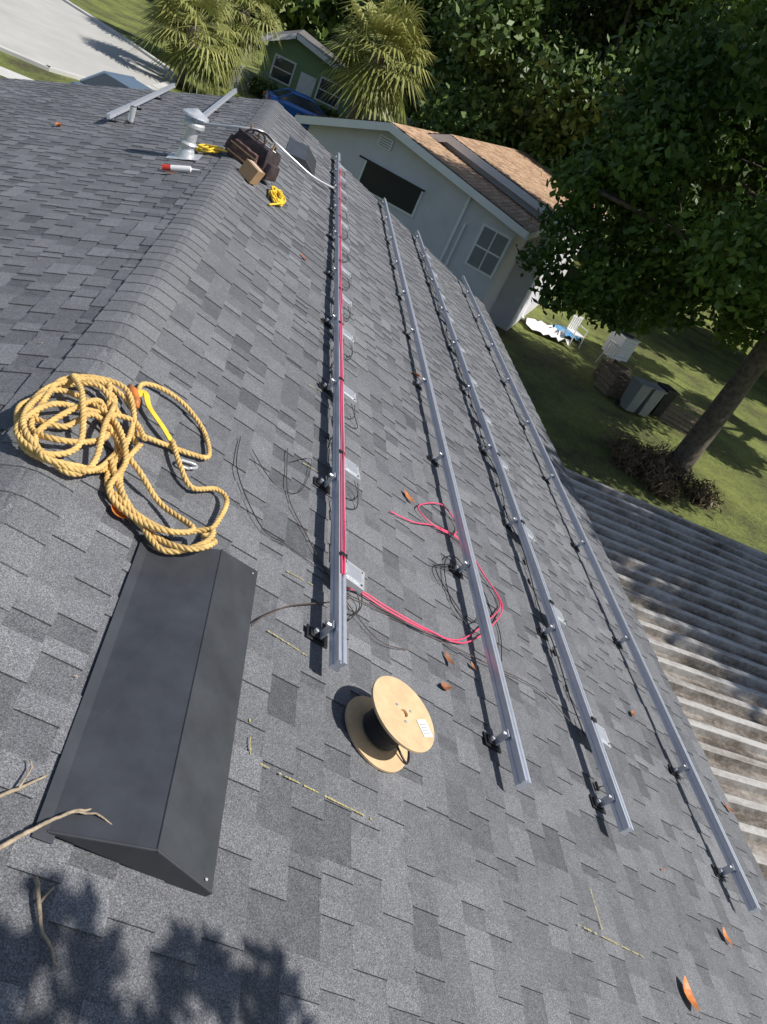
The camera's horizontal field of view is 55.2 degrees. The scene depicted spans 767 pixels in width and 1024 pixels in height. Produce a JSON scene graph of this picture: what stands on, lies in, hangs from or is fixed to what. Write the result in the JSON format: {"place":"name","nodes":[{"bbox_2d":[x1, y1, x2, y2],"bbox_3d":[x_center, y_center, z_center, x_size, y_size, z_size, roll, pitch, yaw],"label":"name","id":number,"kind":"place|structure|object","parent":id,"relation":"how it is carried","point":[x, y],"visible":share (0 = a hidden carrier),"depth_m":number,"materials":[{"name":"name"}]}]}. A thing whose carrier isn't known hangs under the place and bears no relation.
{"place":"outdoors","nodes":[
{"label":"outdoors","id":0,"kind":"place"},
{"bbox_2d":[0,66,32,79],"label":"sidewalk","id":1,"kind":"structure","parent":0,"point":[5,72],"depth_m":23.21,"materials":[{"name":"concrete"}]},
{"bbox_2d":[0,0,170,84],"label":"street","id":2,"kind":"structure","parent":0,"point":[62,35],"depth_m":32.14,"materials":[{"name":"concrete"}]},
{"bbox_2d":[0,0,177,89],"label":"kerb","id":3,"kind":"structure","parent":2,"relation":"on","point":[158,86],"depth_m":31.58,"materials":[{"name":"concrete"}]},
{"bbox_2d":[0,78,271,510],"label":"roof slope","id":4,"kind":"structure","parent":0,"point":[93,200],"depth_m":5.41,"materials":[{"name":"grey"}]},
{"bbox_2d":[123,105,136,124],"bbox_3d":[-2.898,-4.540,8.438,0.150,0.233,0.150,19,31,-15],"label":"vent pipe","id":5,"kind":"object","parent":4,"relation":"on","point":[131,115],"visible":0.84,"depth_m":8.41,"materials":[{"name":"white plastic"}]},
{"bbox_2d":[106,83,175,121],"bbox_3d":[-3.193,-5.519,9.861,0.100,0.147,4.000,19,31,-15],"label":"solar mounting rail","id":6,"kind":"object","parent":4,"relation":"on","point":[126,107],"visible":0.87,"depth_m":9.44,"materials":[{"name":"metal"}]},
{"bbox_2d":[0,99,283,624],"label":"ridge cap","id":7,"kind":"object","parent":4,"relation":"on","point":[39,499],"visible":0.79,"depth_m":3.18,"materials":[{"name":"grey asphalt"}]},
{"bbox_2d":[162,164,198,171],"bbox_3d":[-1.770,-2.987,6.404,0.311,0.132,0.050,19,31,-15],"label":"caulk tube","id":8,"kind":"object","parent":4,"relation":"on","point":[178,168],"visible":1,"depth_m":6.38,"materials":[{"name":"white plastic"}]},
{"bbox_2d":[166,108,208,160],"bbox_3d":[-1.826,-3.539,6.919,0.284,0.505,0.320,19,31,-15],"label":"plumbing vent pipe","id":9,"kind":"object","parent":4,"relation":"on","point":[188,140],"visible":0.89,"depth_m":6.87,"materials":[{"name":"silver metal"}]},
{"bbox_2d":[195,144,227,152],"bbox_3d":[-1.649,-3.547,7.238,0.289,0.165,0.577,-7,45,-45],"label":"yellow cord","id":10,"kind":"object","parent":4,"relation":"on","point":[207,148],"visible":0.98,"depth_m":7.23,"materials":[{"name":"yellow plastic"}]},
{"bbox_2d":[199,88,236,120],"bbox_3d":[-2.258,-5.612,10.128,0.100,0.146,3.550,19,31,-15],"label":"solar mounting rail","id":11,"kind":"object","parent":4,"relation":"on","point":[209,111],"visible":0.82,"depth_m":9.90,"materials":[{"name":"metal"}]},
{"bbox_2d":[9,78,458,279],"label":"fascia and drip edge","id":12,"kind":"structure","parent":4,"relation":"attached to","point":[295,119],"depth_m":11.87,"materials":[{"name":"black metal"}]},
{"bbox_2d":[0,101,766,1023],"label":"roof slope","id":13,"kind":"structure","parent":0,"point":[460,879],"depth_m":3.09,"materials":[{"name":"grey"}]},
{"bbox_2d":[0,759,46,797],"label":"fallen twig","id":14,"kind":"object","parent":13,"relation":"on","point":[16,789],"visible":1,"depth_m":1.65,"materials":[{"name":"beige wood"}]},
{"bbox_2d":[33,877,59,966],"bbox_3d":[-0.692,0.842,1.514,0.041,0.041,0.176,3,38,-36],"label":"fallen twig","id":15,"kind":"object","parent":13,"relation":"on","point":[39,900],"visible":1,"depth_m":1.51,"materials":[{"name":"brown wood"}]},
{"bbox_2d":[13,373,229,554],"bbox_3d":[-0.944,-0.263,2.809,0.812,0.287,1.021,19,31,-15],"label":"yellow braided rope","id":16,"kind":"object","parent":13,"relation":"on","point":[110,412],"visible":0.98,"depth_m":2.60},
{"bbox_2d":[32,534,257,896],"bbox_3d":[-0.632,0.479,2.234,0.445,0.164,1.280,19,31,-15],"label":"roof box vent","id":17,"kind":"object","parent":13,"relation":"on","point":[143,767],"visible":0.99,"depth_m":1.99,"materials":[{"name":"metal"}]},
{"bbox_2d":[0,808,111,849],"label":"fallen twig","id":18,"kind":"object","parent":17,"relation":"on","point":[5,844],"visible":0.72,"depth_m":1.62,"materials":[{"name":"beige wood"}]},
{"bbox_2d":[127,384,197,469],"bbox_3d":[-0.919,-0.350,3.007,0.443,0.152,0.116,39,32,19],"label":"lanyard with snap hook","id":19,"kind":"object","parent":13,"relation":"on","point":[136,394],"visible":0.71,"depth_m":3.00,"materials":[{"name":"yellow webbing"},{"name":"orange plastic"},{"name":"galvanised steel"}]},
{"bbox_2d":[238,159,264,185],"bbox_3d":[-1.231,-3.172,6.856,0.199,0.200,0.161,34,31,10],"label":"cardboard box","id":20,"kind":"object","parent":13,"relation":"on","point":[251,172],"visible":1,"depth_m":6.80,"materials":[{"name":"cardboard"}]},
{"bbox_2d":[224,124,279,181],"bbox_3d":[-1.272,-3.553,7.219,0.574,0.397,0.382,35,31,12],"label":"tool bag","id":21,"kind":"object","parent":13,"relation":"on","point":[241,146],"visible":0.88,"depth_m":7.11,"materials":[{"name":"fabric"}]},
{"bbox_2d":[200,121,333,188],"bbox_3d":[-1.377,-4.426,8.957,1.907,0.381,0.448,12,33,-25],"label":"metal conduit","id":22,"kind":"object","parent":13,"relation":"on","point":[278,145],"visible":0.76,"depth_m":8.96,"materials":[{"name":"silver metal"}]},
{"bbox_2d":[268,186,285,206],"bbox_3d":[-1.035,-3.049,7.123,0.191,0.104,0.689,19,31,-15],"label":"yellow cord","id":23,"kind":"object","parent":13,"relation":"on","point":[274,192],"visible":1,"depth_m":7.08,"materials":[{"name":"yellow plastic"}]},
{"bbox_2d":[286,137,315,175],"bbox_3d":[-1.103,-4.783,9.894,0.445,0.164,1.250,19,31,-15],"label":"roof box vent","id":24,"kind":"object","parent":13,"relation":"on","point":[301,154],"visible":0.93,"depth_m":9.72,"materials":[{"name":"metal"}]},
{"bbox_2d":[306,152,364,671],"bbox_3d":[-0.439,-2.604,7.417,0.305,0.200,11.400,19,31,-15],"label":"solar mounting rail","id":25,"kind":"object","parent":13,"relation":"on","point":[344,571],"visible":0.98,"depth_m":3.81,"materials":[{"name":"metal"}]},
{"bbox_2d":[35,122,735,1020],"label":"fallen leaves","id":26,"kind":"object","parent":13,"relation":"on","point":[447,686],"visible":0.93,"depth_m":3.32,"materials":[{"name":"orange plant"}]},
{"bbox_2d":[345,676,433,772],"bbox_3d":[0.021,0.783,2.708,0.339,0.257,0.334,38,32,17],"label":"cable reel","id":27,"kind":"object","parent":13,"relation":"on","point":[389,725],"visible":1,"depth_m":2.66,"materials":[{"name":"brown wood"}]},
{"bbox_2d":[236,436,586,735],"bbox_3d":[0.194,0.424,3.830,2.362,0.858,1.298,8,35,-30],"label":"black wire","id":28,"kind":"object","parent":13,"relation":"on","point":[444,564],"visible":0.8,"depth_m":3.46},
{"bbox_2d":[346,502,502,643],"bbox_3d":[0.248,0.329,3.974,0.833,0.450,1.785,38,32,18],"label":"pink wire","id":29,"kind":"object","parent":13,"relation":"on","point":[418,625],"visible":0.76,"depth_m":3.84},
{"bbox_2d":[249,317,643,956],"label":"chalk marks","id":30,"kind":"object","parent":13,"relation":"on","point":[371,819],"visible":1,"depth_m":2.68},
{"bbox_2d":[377,197,530,789],"bbox_3d":[0.249,-2.082,7.793,0.143,0.124,11.440,19,31,-15],"label":"solar mounting rail","id":31,"kind":"object","parent":13,"relation":"on","point":[509,735],"visible":1,"depth_m":4.24,"materials":[{"name":"metal"}]},
{"bbox_2d":[412,230,633,834],"bbox_3d":[0.884,-1.635,8.197,0.301,0.198,11.345,19,31,-15],"label":"solar mounting rail","id":32,"kind":"object","parent":13,"relation":"on","point":[597,737],"visible":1,"depth_m":4.80,"materials":[{"name":"metal"}]},
{"bbox_2d":[461,275,760,913],"bbox_3d":[1.669,-1.049,8.642,0.142,0.124,11.355,19,31,-15],"label":"solar mounting rail","id":33,"kind":"object","parent":13,"relation":"on","point":[733,868],"visible":1,"depth_m":5.33,"materials":[{"name":"metal"}]},
{"bbox_2d":[0,0,766,553],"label":"ground","id":34,"kind":"structure","parent":0,"point":[580,412],"depth_m":23.63,"materials":[{"name":"green plant"}]},
{"bbox_2d":[71,71,152,89],"bbox_3d":[-7.711,-12.772,23.321,2.080,1.504,4.484,35,31,13],"label":"parked car","id":35,"kind":"object","parent":34,"relation":"on","point":[107,78],"visible":0.04,"depth_m":22.08,"materials":[{"name":"grey paint"}]},
{"bbox_2d":[143,0,220,60],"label":"sabal palm","id":36,"kind":"object","parent":34,"relation":"on","point":[207,19],"visible":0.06,"depth_m":37.85,"materials":[{"name":"green plant"}]},
{"bbox_2d":[124,0,247,96],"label":"sabal palm","id":37,"kind":"object","parent":34,"relation":"on","point":[193,56],"visible":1,"depth_m":32.84,"materials":[{"name":"green plant"}]},
{"bbox_2d":[202,0,287,88],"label":"sabal palm","id":38,"kind":"object","parent":34,"relation":"on","point":[241,26],"visible":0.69,"depth_m":37.53,"materials":[{"name":"green plant"}]},
{"bbox_2d":[219,64,272,93],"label":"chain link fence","id":39,"kind":"object","parent":34,"relation":"on","point":[245,70],"visible":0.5,"depth_m":40.89,"materials":[{"name":"grey metal"}]},
{"bbox_2d":[244,73,337,116],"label":"shrub","id":40,"kind":"object","parent":34,"relation":"on","point":[260,87],"visible":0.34,"depth_m":41.83,"materials":[{"name":"green plant"}]},
{"bbox_2d":[260,30,356,117],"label":"green bungalow","id":41,"kind":"object","parent":34,"relation":"on","point":[292,61],"visible":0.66,"depth_m":42.76,"materials":[{"name":"paint"}]},
{"bbox_2d":[268,53,343,109],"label":"windows and door","id":42,"kind":"structure","parent":41,"relation":"in","point":[282,70],"depth_m":43.04,"materials":[{"name":"white paint"}]},
{"bbox_2d":[307,0,437,124],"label":"sabal palm","id":43,"kind":"object","parent":34,"relation":"on","point":[395,27],"visible":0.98,"depth_m":27.32,"materials":[{"name":"green plant"}]},
{"bbox_2d":[308,124,529,313],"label":"walls","id":44,"kind":"structure","parent":34,"relation":"on","point":[434,219],"depth_m":20.44,"materials":[{"name":"paint"}]},
{"bbox_2d":[377,134,393,150],"bbox_3d":[0.049,-10.129,20.134,0.420,0.280,0.062,32,30,7],"label":"gable vent","id":45,"kind":"object","parent":44,"relation":"attached to","point":[385,142],"visible":1,"depth_m":20.12,"materials":[{"name":"white paint"}]},
{"bbox_2d":[359,155,471,265],"bbox_3d":[0.340,-7.983,20.721,3.492,3.300,0.203,29,30,3],"label":"awning and downspout","id":46,"kind":"object","parent":44,"relation":"attached to","point":[455,226],"visible":0.67,"depth_m":20.22,"materials":[{"name":"white metal"}]},
{"bbox_2d":[358,158,512,278],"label":"windows","id":47,"kind":"structure","parent":44,"relation":"attached to","point":[488,250],"depth_m":20.44,"materials":[{"name":"black glass"}]},
{"bbox_2d":[361,0,574,133],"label":"oak tree","id":48,"kind":"object","parent":34,"relation":"on","point":[431,8],"visible":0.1,"depth_m":37.22,"materials":[{"name":"green plant"}]},
{"bbox_2d":[208,0,760,312],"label":"distant trees","id":49,"kind":"object","parent":34,"relation":"on","point":[325,16],"visible":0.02,"depth_m":65.17,"materials":[{"name":"green plant"}]},
{"bbox_2d":[416,142,581,330],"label":"wing walls","id":50,"kind":"structure","parent":34,"relation":"on","point":[512,305],"depth_m":22.98,"materials":[{"name":"grey paint"}]},
{"bbox_2d":[295,115,547,239],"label":"fascia","id":51,"kind":"structure","parent":50,"relation":"attached to","point":[459,182],"depth_m":19.59,"materials":[{"name":"white paint"}]},
{"bbox_2d":[297,114,437,132],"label":"roof","id":52,"kind":"structure","parent":51,"relation":"attached to","point":[352,119],"depth_m":20.16,"materials":[{"name":"beige"}]},
{"bbox_2d":[392,122,552,232],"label":"roof","id":53,"kind":"structure","parent":51,"relation":"on","point":[488,189],"depth_m":20.65,"materials":[{"name":"beige"}]},
{"bbox_2d":[451,134,606,217],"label":"wing roof","id":54,"kind":"structure","parent":50,"relation":"on","point":[524,170],"depth_m":24.35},
{"bbox_2d":[406,134,604,231],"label":"wing fascia","id":55,"kind":"structure","parent":54,"relation":"attached to","point":[490,170],"depth_m":21.61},
{"bbox_2d":[522,316,568,346],"bbox_3d":[5.624,-6.317,25.403,1.650,0.269,1.200,19,31,-15],"label":"white tarp","id":56,"kind":"object","parent":34,"relation":"on","point":[543,328],"visible":0.99,"depth_m":25.33,"materials":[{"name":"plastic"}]},
{"bbox_2d":[551,322,582,341],"bbox_3d":[6.653,-6.498,26.557,1.155,0.216,0.840,19,31,-15],"label":"blue tarp","id":57,"kind":"object","parent":34,"relation":"on","point":[567,332],"visible":0.74,"depth_m":26.42,"materials":[{"name":"blue plastic"}]},
{"bbox_2d":[563,315,587,348],"bbox_3d":[6.725,-6.283,25.619,0.579,0.933,0.565,4,37,-34],"label":"garden chair","id":58,"kind":"object","parent":34,"relation":"on","point":[574,332],"visible":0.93,"depth_m":25.62,"materials":[{"name":"white paint"}]},
{"bbox_2d":[401,0,765,249],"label":"oak tree","id":59,"kind":"object","parent":34,"relation":"on","point":[511,43],"visible":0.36,"depth_m":30.93,"materials":[{"name":"green plant"}]},
{"bbox_2d":[595,339,623,362],"bbox_3d":[7.785,-5.323,25.002,0.563,0.933,0.580,-7,45,-44],"label":"garden chair","id":60,"kind":"object","parent":34,"relation":"on","point":[609,354],"visible":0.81,"depth_m":24.75,"materials":[{"name":"white paint"}]},
{"bbox_2d":[593,366,631,398],"bbox_3d":[7.143,-3.946,22.631,0.930,0.610,0.730,8,35,-30],"label":"wooden crate","id":61,"kind":"object","parent":34,"relation":"on","point":[612,386],"visible":0.82,"depth_m":22.42,"materials":[{"name":"brown wood"}]},
{"bbox_2d":[592,358,631,384],"bbox_3d":[7.361,-4.476,23.616,0.930,0.610,0.730,-11,48,-47],"label":"wooden crate","id":62,"kind":"object","parent":61,"relation":"on","point":[607,362],"visible":0.52,"depth_m":23.48,"materials":[{"name":"brown wood"}]},
{"bbox_2d":[601,331,639,361],"bbox_3d":[8.763,-6.182,27.147,0.800,0.880,0.800,4,37,-34],"label":"air conditioner unit","id":63,"kind":"object","parent":34,"relation":"on","point":[628,343],"visible":0.81,"depth_m":26.89,"materials":[{"name":"white paint"}]},
{"bbox_2d":[615,376,654,412],"bbox_3d":[7.433,-3.454,21.807,0.530,0.985,0.618,8,35,-30],"label":"wheeled bin","id":64,"kind":"object","parent":34,"relation":"on","point":[636,393],"visible":1,"depth_m":21.62,"materials":[{"name":"grey plastic"}]},
{"bbox_2d":[515,0,766,474],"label":"oak tree","id":65,"kind":"object","parent":34,"relation":"on","point":[685,110],"visible":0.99,"depth_m":16.68,"materials":[{"name":"green plant"}]},
{"bbox_2d":[635,380,667,416],"bbox_3d":[7.885,-3.357,22.023,0.530,0.985,0.618,8,35,-30],"label":"wheeled bin","id":66,"kind":"object","parent":34,"relation":"on","point":[654,397],"visible":0.53,"depth_m":21.80,"materials":[{"name":"grey plastic"}]},
{"bbox_2d":[600,426,728,513],"bbox_3d":[6.847,-1.036,18.275,3.252,1.232,2.925,8,36,-31],"label":"brush pile","id":67,"kind":"object","parent":34,"relation":"on","point":[656,473],"visible":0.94,"depth_m":17.95,"materials":[{"name":"brown plant"}]},
{"bbox_2d":[650,381,679,416],"bbox_3d":[8.499,-3.426,22.621,0.530,0.985,0.618,8,35,-30],"label":"wheeled bin","id":68,"kind":"object","parent":34,"relation":"on","point":[662,405],"visible":0.56,"depth_m":22.38,"materials":[{"name":"black plastic"}]},
{"bbox_2d":[565,468,766,881],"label":"corrugated sheets","id":69,"kind":"object","parent":34,"relation":"on","point":[696,594],"visible":0.73,"depth_m":7.62,"materials":[{"name":"metal"}]},
{"bbox_2d":[659,403,698,434],"bbox_3d":[9.140,-2.598,22.781,1.300,1.011,0.834,33,31,9],"label":"wooden pallet","id":70,"kind":"object","parent":34,"relation":"on","point":[678,419],"visible":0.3,"depth_m":22.79,"materials":[{"name":"brown wood"}]},
{"bbox_2d":[595,0,765,287],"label":"oak tree","id":71,"kind":"object","parent":34,"relation":"on","point":[715,211],"visible":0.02,"depth_m":42.26,"materials":[{"name":"green plant"}]},
{"label":"driveway","id":72,"kind":"structure","parent":0,"visible":0},
{"bbox_2d":[263,88,325,127],"bbox_3d":[-4.168,-21.291,39.179,4.484,1.504,2.080,10,34,-28],"label":"parked car","id":73,"kind":"object","parent":72,"relation":"on","point":[292,102],"visible":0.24,"depth_m":38.22,"materials":[{"name":"blue paint"}]}
]}

